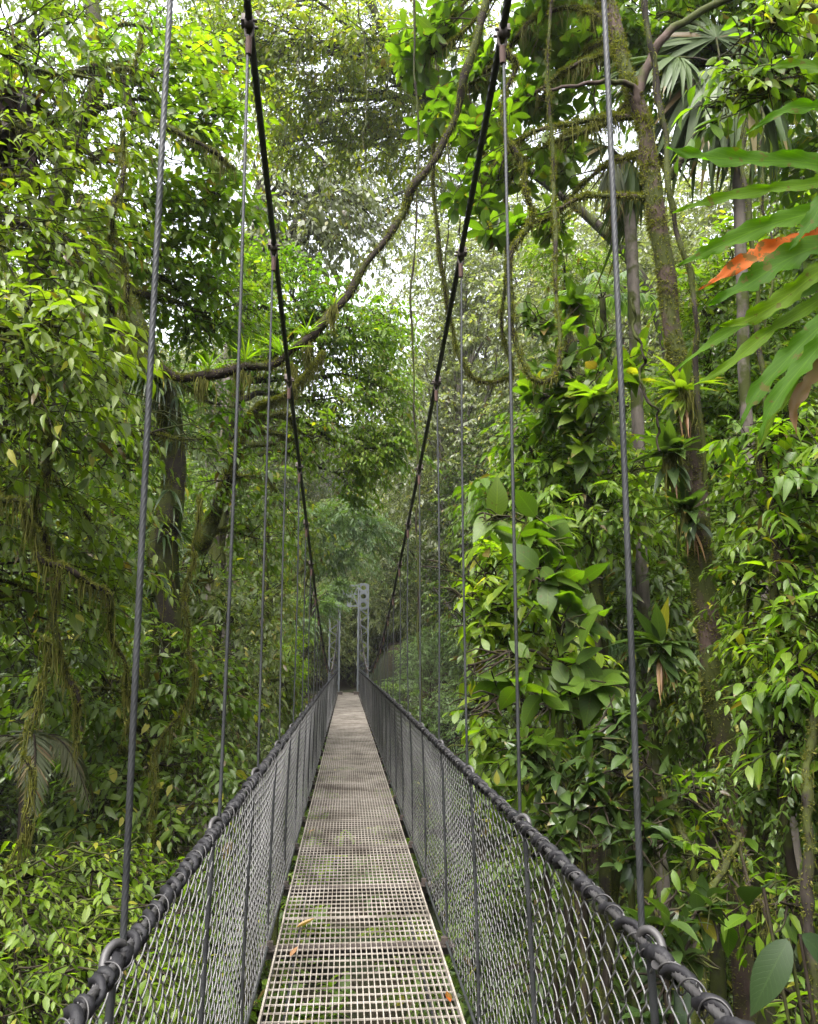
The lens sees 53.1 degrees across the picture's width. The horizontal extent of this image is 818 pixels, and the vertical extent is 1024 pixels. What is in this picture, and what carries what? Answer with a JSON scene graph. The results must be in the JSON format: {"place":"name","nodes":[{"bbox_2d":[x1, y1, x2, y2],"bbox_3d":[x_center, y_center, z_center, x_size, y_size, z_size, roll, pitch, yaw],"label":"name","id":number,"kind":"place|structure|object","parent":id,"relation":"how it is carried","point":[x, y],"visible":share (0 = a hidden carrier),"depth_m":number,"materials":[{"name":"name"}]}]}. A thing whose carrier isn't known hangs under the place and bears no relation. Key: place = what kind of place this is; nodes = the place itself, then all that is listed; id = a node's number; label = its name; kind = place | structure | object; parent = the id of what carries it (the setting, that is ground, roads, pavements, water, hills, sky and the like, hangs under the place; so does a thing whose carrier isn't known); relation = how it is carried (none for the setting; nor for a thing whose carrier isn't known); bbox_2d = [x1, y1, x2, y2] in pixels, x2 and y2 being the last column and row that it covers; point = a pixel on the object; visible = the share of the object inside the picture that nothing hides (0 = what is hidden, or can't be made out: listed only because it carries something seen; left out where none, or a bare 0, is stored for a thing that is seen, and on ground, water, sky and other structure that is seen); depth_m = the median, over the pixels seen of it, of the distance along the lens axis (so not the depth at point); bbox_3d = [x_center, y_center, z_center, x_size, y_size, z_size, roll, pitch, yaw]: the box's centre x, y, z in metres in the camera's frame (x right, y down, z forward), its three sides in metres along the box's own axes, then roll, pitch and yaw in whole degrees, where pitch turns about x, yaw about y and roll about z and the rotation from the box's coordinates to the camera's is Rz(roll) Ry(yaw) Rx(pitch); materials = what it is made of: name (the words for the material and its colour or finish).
{"place":"outdoors","nodes":[
{"label":"outdoors","id":0,"kind":"place"},
{"bbox_2d":[0,261,817,1023],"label":"ground","id":1,"kind":"structure","parent":0,"point":[374,675],"depth_m":26.69,"materials":[{"name":"green soil"}]},
{"bbox_2d":[0,730,94,1022],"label":"drooping palm","id":2,"kind":"object","parent":1,"relation":"on","point":[46,745],"visible":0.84,"depth_m":5.86,"materials":[{"name":"green plant"}]},
{"bbox_2d":[0,281,211,917],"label":"forest tree","id":3,"kind":"object","parent":1,"relation":"on","point":[11,822],"visible":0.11,"depth_m":20.79,"materials":[{"name":"green plant"}]},
{"bbox_2d":[1,197,216,480],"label":"tall canopy tree","id":4,"kind":"object","parent":1,"relation":"on","point":[161,350],"visible":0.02,"depth_m":41.78,"materials":[{"name":"green plant"}]},
{"bbox_2d":[0,832,223,1023],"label":"bright bush","id":5,"kind":"object","parent":1,"relation":"on","point":[56,974],"visible":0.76,"depth_m":4.60,"materials":[{"name":"green plant"}]},
{"bbox_2d":[4,419,252,800],"bbox_3d":[-11.291,3.910,31.424,10.085,15.072,11.087,-8,-12,38],"label":"forest tree","id":6,"kind":"object","parent":1,"relation":"on","point":[195,471],"depth_m":31.57,"materials":[{"name":"green plant"}]},
{"bbox_2d":[0,0,258,281],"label":"canopy tree","id":7,"kind":"object","parent":1,"relation":"on","point":[31,29],"visible":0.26,"depth_m":14.48,"materials":[{"name":"green plant"}]},
{"bbox_2d":[0,441,260,891],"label":"forest tree","id":8,"kind":"object","parent":1,"relation":"on","point":[92,811],"visible":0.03,"depth_m":25.25,"materials":[{"name":"green plant"}]},
{"bbox_2d":[0,0,263,740],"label":"overhanging tree","id":9,"kind":"object","parent":1,"relation":"on","point":[14,323],"visible":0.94,"depth_m":6.14,"materials":[{"name":"green plant"}]},
{"bbox_2d":[0,634,58,961],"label":"mossy vine","id":10,"kind":"object","parent":9,"relation":"hanging from","point":[48,658],"visible":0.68,"depth_m":4.81,"materials":[{"name":"green plant"}]},
{"bbox_2d":[0,87,69,211],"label":"dead epiphyte clump","id":11,"kind":"object","parent":9,"relation":"attached to","point":[26,107],"visible":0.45,"depth_m":7.45,"materials":[{"name":"green plant"}]},
{"bbox_2d":[19,379,85,766],"bbox_3d":[-2.314,0.416,5.331,0.236,2.576,0.676,-3,-10,19],"label":"mossy vine","id":12,"kind":"object","parent":9,"relation":"hanging from","point":[53,612],"visible":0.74,"depth_m":5.30,"materials":[{"name":"green plant"}]},
{"bbox_2d":[0,483,138,756],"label":"mossy vine","id":13,"kind":"object","parent":9,"relation":"attached to","point":[26,518],"visible":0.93,"depth_m":5.04,"materials":[{"name":"green plant"}]},
{"bbox_2d":[0,202,138,356],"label":"mossy vine","id":14,"kind":"object","parent":9,"relation":"attached to","point":[111,308],"visible":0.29,"depth_m":6.66,"materials":[{"name":"green plant"}]},
{"bbox_2d":[105,130,134,394],"bbox_3d":[-2.318,-2.017,6.610,0.287,2.425,0.267,1,-10,-4],"label":"mossy vine","id":15,"kind":"object","parent":9,"relation":"hanging from","point":[113,201],"visible":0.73,"depth_m":6.59,"materials":[{"name":"green plant"}]},
{"bbox_2d":[141,492,203,862],"bbox_3d":[-1.911,1.248,6.556,0.249,2.946,0.602,-4,-10,22],"label":"mossy vine","id":16,"kind":"object","parent":9,"relation":"hanging from","point":[199,513],"visible":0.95,"depth_m":6.72,"materials":[{"name":"green plant"}]},
{"bbox_2d":[0,605,284,1023],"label":"shade sapling","id":17,"kind":"object","parent":1,"relation":"on","point":[196,799],"visible":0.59,"depth_m":7.10,"materials":[{"name":"green plant"}]},
{"bbox_2d":[0,0,287,460],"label":"round leaved tree","id":18,"kind":"object","parent":1,"relation":"on","point":[209,82],"visible":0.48,"depth_m":9.57,"materials":[{"name":"green plant"}]},
{"bbox_2d":[22,61,236,187],"bbox_3d":[-3.121,-4.258,8.959,2.470,1.572,0.374,0,-10,1],"label":"mossy branch","id":19,"kind":"object","parent":18,"relation":"attached to","point":[224,163],"visible":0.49,"depth_m":8.85,"materials":[{"name":"green plant"}]},
{"bbox_2d":[108,0,489,391],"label":"mossy liana","id":20,"kind":"object","parent":18,"relation":"attached to","point":[224,371],"visible":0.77,"depth_m":7.62,"materials":[{"name":"brown plant"}]},
{"bbox_2d":[183,341,231,417],"bbox_3d":[-1.712,-1.089,7.031,0.480,0.689,0.453,6,-12,-34],"label":"bromeliad","id":21,"kind":"object","parent":20,"relation":"attached to","point":[202,385],"visible":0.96,"depth_m":6.94,"materials":[{"name":"green plant"}]},
{"bbox_2d":[223,334,265,405],"bbox_3d":[-1.369,-1.179,6.944,0.451,0.639,0.407,5,-11,-28],"label":"bromeliad","id":22,"kind":"object","parent":20,"relation":"attached to","point":[244,375],"visible":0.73,"depth_m":6.95,"materials":[{"name":"green plant"}]},
{"bbox_2d":[0,189,293,1023],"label":"epiphyte tree","id":23,"kind":"object","parent":1,"relation":"on","point":[170,501],"visible":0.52,"depth_m":9.40,"materials":[{"name":"green plant"}]},
{"bbox_2d":[27,358,275,684],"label":"forest tree","id":24,"kind":"object","parent":1,"relation":"on","point":[210,465],"visible":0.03,"depth_m":38.19,"materials":[{"name":"green plant"}]},
{"bbox_2d":[159,303,322,548],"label":"tall canopy tree","id":25,"kind":"object","parent":1,"relation":"on","point":[250,402],"visible":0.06,"depth_m":53.83,"materials":[{"name":"green plant"}]},
{"bbox_2d":[139,500,349,1023],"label":"tree","id":26,"kind":"object","parent":1,"relation":"on","point":[267,701],"visible":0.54,"depth_m":11.49,"materials":[{"name":"green plant"}]},
{"bbox_2d":[175,856,318,1020],"bbox_3d":[-3.641,9.497,17.055,3.848,4.275,3.964,0,-10,2],"label":"understory shrub","id":27,"kind":"object","parent":1,"relation":"on","point":[266,968],"visible":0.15,"depth_m":16.94,"materials":[{"name":"green plant"}]},
{"bbox_2d":[178,349,355,641],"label":"leaning mossy tree","id":28,"kind":"object","parent":1,"relation":"on","point":[213,516],"visible":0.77,"depth_m":11.79,"materials":[{"name":"green plant"}]},
{"bbox_2d":[243,629,322,1023],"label":"vivid bush","id":29,"kind":"object","parent":1,"relation":"on","point":[289,655],"visible":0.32,"depth_m":15.23,"materials":[{"name":"green plant"}]},
{"bbox_2d":[180,70,418,942],"bbox_3d":[-3.166,-1.462,24.939,7.068,28.217,4.504,1,-10,-4],"label":"vine draped tree","id":30,"kind":"object","parent":1,"relation":"on","point":[328,234],"visible":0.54,"depth_m":25.70,"materials":[{"name":"green plant"}]},
{"bbox_2d":[243,407,366,579],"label":"slope tree","id":31,"kind":"object","parent":1,"relation":"on","point":[308,486],"visible":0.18,"depth_m":57.01,"materials":[{"name":"green plant"}]},
{"bbox_2d":[169,218,441,984],"bbox_3d":[-1.788,2.919,13.754,5.016,16.172,2.992,7,-12,-35],"label":"fine leaved tree","id":32,"kind":"object","parent":1,"relation":"on","point":[383,345],"visible":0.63,"depth_m":14.54,"materials":[{"name":"green plant"}]},
{"bbox_2d":[255,971,355,1023],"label":"broadleaf plant","id":33,"kind":"object","parent":1,"relation":"on","point":[317,1000],"visible":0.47,"depth_m":15.45,"materials":[{"name":"green plant"}]},
{"bbox_2d":[271,574,353,689],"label":"slope tree","id":34,"kind":"object","parent":1,"relation":"on","point":[311,648],"visible":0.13,"depth_m":43.66,"materials":[{"name":"green plant"}]},
{"bbox_2d":[284,902,346,984],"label":"broadleaf plant","id":35,"kind":"object","parent":1,"relation":"on","point":[317,936],"visible":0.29,"depth_m":19.91,"materials":[{"name":"green plant"}]},
{"bbox_2d":[292,830,354,903],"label":"broadleaf plant","id":36,"kind":"object","parent":1,"relation":"on","point":[311,880],"visible":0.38,"depth_m":24.98,"materials":[{"name":"green plant"}]},
{"bbox_2d":[270,499,397,669],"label":"slope tree","id":37,"kind":"object","parent":1,"relation":"on","point":[353,638],"visible":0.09,"depth_m":48.15,"materials":[{"name":"green plant"}]},
{"bbox_2d":[258,496,415,760],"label":"feathery tree","id":38,"kind":"object","parent":1,"relation":"on","point":[326,600],"visible":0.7,"depth_m":28.62,"materials":[{"name":"green plant"}]},
{"bbox_2d":[328,583,368,695],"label":"lattice tower","id":39,"kind":"structure","parent":1,"relation":"on","point":[366,602],"depth_m":39.28,"materials":[{"name":"grey metal"}]},
{"bbox_2d":[315,550,406,687],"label":"slope tree","id":40,"kind":"object","parent":1,"relation":"on","point":[353,658],"visible":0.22,"depth_m":46.46,"materials":[{"name":"green plant"}]},
{"bbox_2d":[346,855,396,920],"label":"glossy plant","id":41,"kind":"object","parent":1,"relation":"on","point":[369,905],"visible":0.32,"depth_m":23.45,"materials":[{"name":"green plant"}]},
{"bbox_2d":[348,525,435,642],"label":"slope tree","id":42,"kind":"object","parent":1,"relation":"on","point":[381,589],"visible":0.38,"depth_m":44.81,"materials":[{"name":"green plant"}]},
{"bbox_2d":[120,0,671,617],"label":"background canopy tree","id":43,"kind":"object","parent":1,"relation":"on","point":[400,192],"visible":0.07,"depth_m":48.26,"materials":[{"name":"green plant"}]},
{"bbox_2d":[347,455,460,645],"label":"slope tree","id":44,"kind":"object","parent":1,"relation":"on","point":[397,513],"visible":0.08,"depth_m":45.31,"materials":[{"name":"green plant"}]},
{"bbox_2d":[55,0,754,1023],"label":"suspension bridge","id":45,"kind":"structure","parent":1,"relation":"on","point":[361,716],"depth_m":3.82,"materials":[{"name":"metal"}]},
{"bbox_2d":[358,818,457,914],"bbox_3d":[-0.082,10.857,24.579,2.901,3.223,2.988,2,-10,-9],"label":"understory shrub","id":46,"kind":"object","parent":1,"relation":"on","point":[418,871],"visible":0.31,"depth_m":24.38,"materials":[{"name":"green plant"}]},
{"bbox_2d":[379,626,475,761],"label":"layered tree","id":47,"kind":"object","parent":1,"relation":"on","point":[425,678],"visible":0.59,"depth_m":35.71,"materials":[{"name":"green plant"}]},
{"bbox_2d":[391,528,465,644],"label":"slope tree","id":48,"kind":"object","parent":1,"relation":"on","point":[413,584],"visible":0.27,"depth_m":43.05,"materials":[{"name":"green plant"}]},
{"bbox_2d":[156,0,724,898],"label":"thin canopy tree","id":49,"kind":"object","parent":1,"relation":"on","point":[344,44],"visible":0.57,"depth_m":21.66,"materials":[{"name":"green plant"}]},
{"bbox_2d":[412,923,480,1018],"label":"broadleaf plant","id":50,"kind":"object","parent":1,"relation":"on","point":[451,969],"visible":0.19,"depth_m":18.21,"materials":[{"name":"green plant"}]},
{"bbox_2d":[431,854,510,931],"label":"broadleaf plant","id":51,"kind":"object","parent":1,"relation":"on","point":[494,878],"visible":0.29,"depth_m":22.41,"materials":[{"name":"green plant"}]},
{"bbox_2d":[328,195,619,716],"bbox_3d":[2.800,-2.595,39.234,14.942,27.370,15.451,4,-10,-21],"label":"tall canopy tree","id":52,"kind":"object","parent":1,"relation":"on","point":[449,398],"visible":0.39,"depth_m":38.74,"materials":[{"name":"green plant"}]},
{"bbox_2d":[387,412,585,746],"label":"forest tree","id":53,"kind":"object","parent":1,"relation":"on","point":[448,549],"visible":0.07,"depth_m":37.26,"materials":[{"name":"green plant"}]},
{"bbox_2d":[374,912,621,1023],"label":"understory shrub","id":54,"kind":"object","parent":1,"relation":"on","point":[617,983],"visible":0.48,"depth_m":9.02,"materials":[{"name":"green plant"}]},
{"bbox_2d":[396,183,637,556],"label":"tall canopy tree","id":55,"kind":"object","parent":1,"relation":"on","point":[514,198],"visible":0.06,"depth_m":42.97,"materials":[{"name":"green plant"}]},
{"bbox_2d":[422,534,628,1023],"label":"pointed leaf shrub","id":56,"kind":"object","parent":1,"relation":"on","point":[486,621],"visible":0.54,"depth_m":6.82,"materials":[{"name":"green plant"}]},
{"bbox_2d":[410,575,662,841],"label":"layered tree","id":57,"kind":"object","parent":1,"relation":"on","point":[470,703],"visible":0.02,"depth_m":29.41,"materials":[{"name":"green plant"}]},
{"bbox_2d":[487,943,594,1023],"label":"glossy plant","id":58,"kind":"object","parent":1,"relation":"on","point":[539,998],"visible":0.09,"depth_m":15.68,"materials":[{"name":"green plant"}]},
{"bbox_2d":[463,476,627,1023],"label":"leaf plant","id":59,"kind":"object","parent":1,"relation":"on","point":[589,683],"visible":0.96,"depth_m":6.13,"materials":[{"name":"green plant"}]},
{"bbox_2d":[425,334,667,731],"bbox_3d":[7.096,1.560,36.096,12.742,19.042,14.007,0,-10,1],"label":"forest tree","id":60,"kind":"object","parent":1,"relation":"on","point":[483,425],"visible":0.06,"depth_m":36.07,"materials":[{"name":"green plant"}]},
{"bbox_2d":[448,393,679,1018],"bbox_3d":[1.600,3.425,7.543,2.532,10.048,1.746,-7,-12,37],"label":"feathery sapling","id":61,"kind":"object","parent":1,"relation":"on","point":[563,490],"visible":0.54,"depth_m":8.03,"materials":[{"name":"green plant"}]},
{"bbox_2d":[463,616,665,1023],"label":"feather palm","id":62,"kind":"object","parent":1,"relation":"on","point":[570,933],"visible":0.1,"depth_m":8.58,"materials":[{"name":"green plant"}]},
{"bbox_2d":[381,0,756,1022],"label":"mossy trunk tree","id":63,"kind":"object","parent":1,"relation":"on","point":[575,56],"visible":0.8,"depth_m":8.20,"materials":[{"name":"brown plant"}]},
{"bbox_2d":[409,0,422,710],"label":"aerial root","id":64,"kind":"object","parent":63,"relation":"hanging from","point":[418,164],"visible":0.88,"depth_m":8.44,"materials":[{"name":"brown plant"}]},
{"bbox_2d":[429,3,516,390],"bbox_3d":[0.771,-4.137,9.905,1.060,5.618,0.156,1,-10,-4],"label":"looping liana","id":65,"kind":"object","parent":63,"relation":"hanging from","point":[468,371],"visible":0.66,"depth_m":9.60,"materials":[{"name":"green plant"}]},
{"bbox_2d":[498,0,563,394],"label":"twisting liana","id":66,"kind":"object","parent":63,"relation":"hanging from","point":[529,224],"visible":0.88,"depth_m":6.22,"materials":[{"name":"green plant"}]},
{"bbox_2d":[604,596,704,707],"bbox_3d":[1.838,1.076,6.284,0.663,0.848,0.631,1,-10,-4],"label":"bromeliad","id":67,"kind":"object","parent":63,"relation":"attached to","point":[655,629],"visible":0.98,"depth_m":6.31,"materials":[{"name":"green plant"}]},
{"bbox_2d":[612,417,716,515],"bbox_3d":[2.033,-0.336,6.538,0.755,0.753,0.683,9,-13,-41],"label":"bromeliad","id":68,"kind":"object","parent":63,"relation":"attached to","point":[672,452],"visible":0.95,"depth_m":6.54,"materials":[{"name":"green plant"}]},
{"bbox_2d":[639,0,708,484],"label":"hanging vine","id":69,"kind":"object","parent":63,"relation":"hanging from","point":[657,98],"visible":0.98,"depth_m":6.65,"materials":[{"name":"brown plant"}]},
{"bbox_2d":[632,479,733,560],"bbox_3d":[2.220,0.087,6.509,0.582,0.678,0.721,3,-10,-19],"label":"bromeliad","id":70,"kind":"object","parent":63,"relation":"attached to","point":[687,503],"visible":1,"depth_m":6.48,"materials":[{"name":"green plant"}]},
{"bbox_2d":[645,346,727,437],"bbox_3d":[2.227,-0.941,6.686,0.639,0.814,0.624,-9,-13,43],"label":"bromeliad","id":71,"kind":"object","parent":63,"relation":"attached to","point":[682,387],"visible":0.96,"depth_m":6.65,"materials":[{"name":"green plant"}]},
{"bbox_2d":[740,112,791,608],"bbox_3d":[3.284,-1.465,7.613,0.208,5.264,0.148,1,-10,-4],"label":"hanging vine","id":72,"kind":"object","parent":63,"relation":"hanging from","point":[762,367],"visible":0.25,"depth_m":7.80,"materials":[{"name":"brown plant"}]},
{"bbox_2d":[475,221,693,1023],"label":"backing tree","id":73,"kind":"object","parent":1,"relation":"on","point":[564,271],"visible":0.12,"depth_m":14.86,"materials":[{"name":"green plant"}]},
{"bbox_2d":[512,276,658,1023],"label":"whorled leaf tree","id":74,"kind":"object","parent":1,"relation":"on","point":[588,397],"visible":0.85,"depth_m":7.88,"materials":[{"name":"green plant"}]},
{"bbox_2d":[503,688,688,1023],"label":"glossy bush","id":75,"kind":"object","parent":1,"relation":"on","point":[565,822],"visible":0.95,"depth_m":5.45,"materials":[{"name":"green plant"}]},
{"bbox_2d":[461,172,736,747],"bbox_3d":[9.306,-1.872,32.588,14.779,26.180,14.292,1,-10,-6],"label":"tall canopy tree","id":76,"kind":"object","parent":1,"relation":"on","point":[641,236],"visible":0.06,"depth_m":32.46,"materials":[{"name":"green plant"}]},
{"bbox_2d":[540,270,659,1023],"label":"feather palm","id":77,"kind":"object","parent":1,"relation":"on","point":[602,306],"visible":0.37,"depth_m":12.70,"materials":[{"name":"green plant"}]},
{"bbox_2d":[598,740,627,1023],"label":"sapling stem","id":78,"kind":"object","parent":1,"relation":"on","point":[615,892],"visible":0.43,"depth_m":5.68,"materials":[{"name":"brown plant"}]},
{"bbox_2d":[429,327,817,1023],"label":"forest tree","id":79,"kind":"object","parent":1,"relation":"on","point":[689,761],"visible":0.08,"depth_m":13.84,"materials":[{"name":"green plant"}]},
{"bbox_2d":[575,140,701,914],"bbox_3d":[2.602,1.983,8.862,2.040,13.712,1.123,-2,-10,12],"label":"fan palm","id":80,"kind":"object","parent":1,"relation":"on","point":[627,229],"visible":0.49,"depth_m":9.21,"materials":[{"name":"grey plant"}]},
{"bbox_2d":[637,709,658,1021],"bbox_3d":[1.925,3.005,6.547,0.254,2.794,0.197,1,-10,-4],"label":"sapling stem","id":81,"kind":"object","parent":1,"relation":"on","point":[648,877],"visible":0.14,"depth_m":6.55,"materials":[{"name":"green plant"}]},
{"bbox_2d":[522,0,817,312],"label":"dark crown tree","id":82,"kind":"object","parent":1,"relation":"on","point":[669,11],"visible":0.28,"depth_m":10.24,"materials":[{"name":"green plant"}]},
{"bbox_2d":[610,873,736,1023],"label":"shade plant","id":83,"kind":"object","parent":1,"relation":"on","point":[666,923],"visible":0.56,"depth_m":3.86,"materials":[{"name":"green plant"}]},
{"bbox_2d":[657,782,701,1023],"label":"sapling stem","id":84,"kind":"object","parent":1,"relation":"on","point":[680,827],"visible":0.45,"depth_m":5.32,"materials":[{"name":"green plant"}]},
{"bbox_2d":[555,507,817,986],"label":"backing tree","id":85,"kind":"object","parent":1,"relation":"on","point":[689,705],"visible":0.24,"depth_m":8.56,"materials":[{"name":"green plant"}]},
{"bbox_2d":[584,11,817,1011],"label":"fan palm","id":86,"kind":"object","parent":1,"relation":"on","point":[677,68],"visible":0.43,"depth_m":8.87,"materials":[{"name":"green plant"}]},
{"bbox_2d":[597,188,817,1000],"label":"backing tree","id":87,"kind":"object","parent":1,"relation":"on","point":[718,402],"visible":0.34,"depth_m":11.13,"materials":[{"name":"green plant"}]},
{"bbox_2d":[599,57,817,476],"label":"tall canopy tree","id":88,"kind":"object","parent":1,"relation":"on","point":[701,211],"visible":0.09,"depth_m":28.21,"materials":[{"name":"green plant"}]},
{"bbox_2d":[635,762,817,1023],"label":"shade sapling","id":89,"kind":"object","parent":1,"relation":"on","point":[786,921],"visible":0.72,"depth_m":4.93,"materials":[{"name":"green plant"}]},
{"bbox_2d":[697,832,743,1023],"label":"sapling stem","id":90,"kind":"object","parent":89,"relation":"attached to","point":[729,857],"visible":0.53,"depth_m":4.80,"materials":[{"name":"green plant"}]},
{"bbox_2d":[644,883,817,1023],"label":"ribbed leaf plant","id":91,"kind":"object","parent":1,"relation":"on","point":[774,967],"visible":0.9,"depth_m":3.56,"materials":[{"name":"green plant"}]},
{"bbox_2d":[666,57,817,452],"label":"strap fern","id":92,"kind":"object","parent":1,"relation":"on","point":[796,358],"visible":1,"depth_m":2.16,"materials":[{"name":"green plant"}]},
{"bbox_2d":[670,0,817,178],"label":"fine twig tree","id":93,"kind":"object","parent":1,"relation":"on","point":[768,86],"visible":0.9,"depth_m":5.33,"materials":[{"name":"green plant"}]},
{"bbox_2d":[673,458,817,1007],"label":"pinnate shrub","id":94,"kind":"object","parent":1,"relation":"on","point":[766,791],"visible":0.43,"depth_m":5.56,"materials":[{"name":"green plant"}]},
{"bbox_2d":[734,693,776,1023],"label":"sapling stem","id":95,"kind":"object","parent":1,"relation":"on","point":[756,883],"visible":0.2,"depth_m":5.56,"materials":[{"name":"brown plant"}]},
{"bbox_2d":[699,400,817,979],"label":"drooping shrub","id":96,"kind":"object","parent":1,"relation":"on","point":[791,485],"visible":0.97,"depth_m":5.24,"materials":[{"name":"green plant"}]},
{"bbox_2d":[795,690,817,1023],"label":"sapling stem","id":97,"kind":"object","parent":1,"relation":"on","point":[806,893],"visible":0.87,"depth_m":4.46,"materials":[{"name":"brown plant"}]},
{"bbox_2d":[0,0,817,424],"label":"sky","id":98,"kind":"structure","parent":0,"point":[177,9],"materials":[{"name":"white"}]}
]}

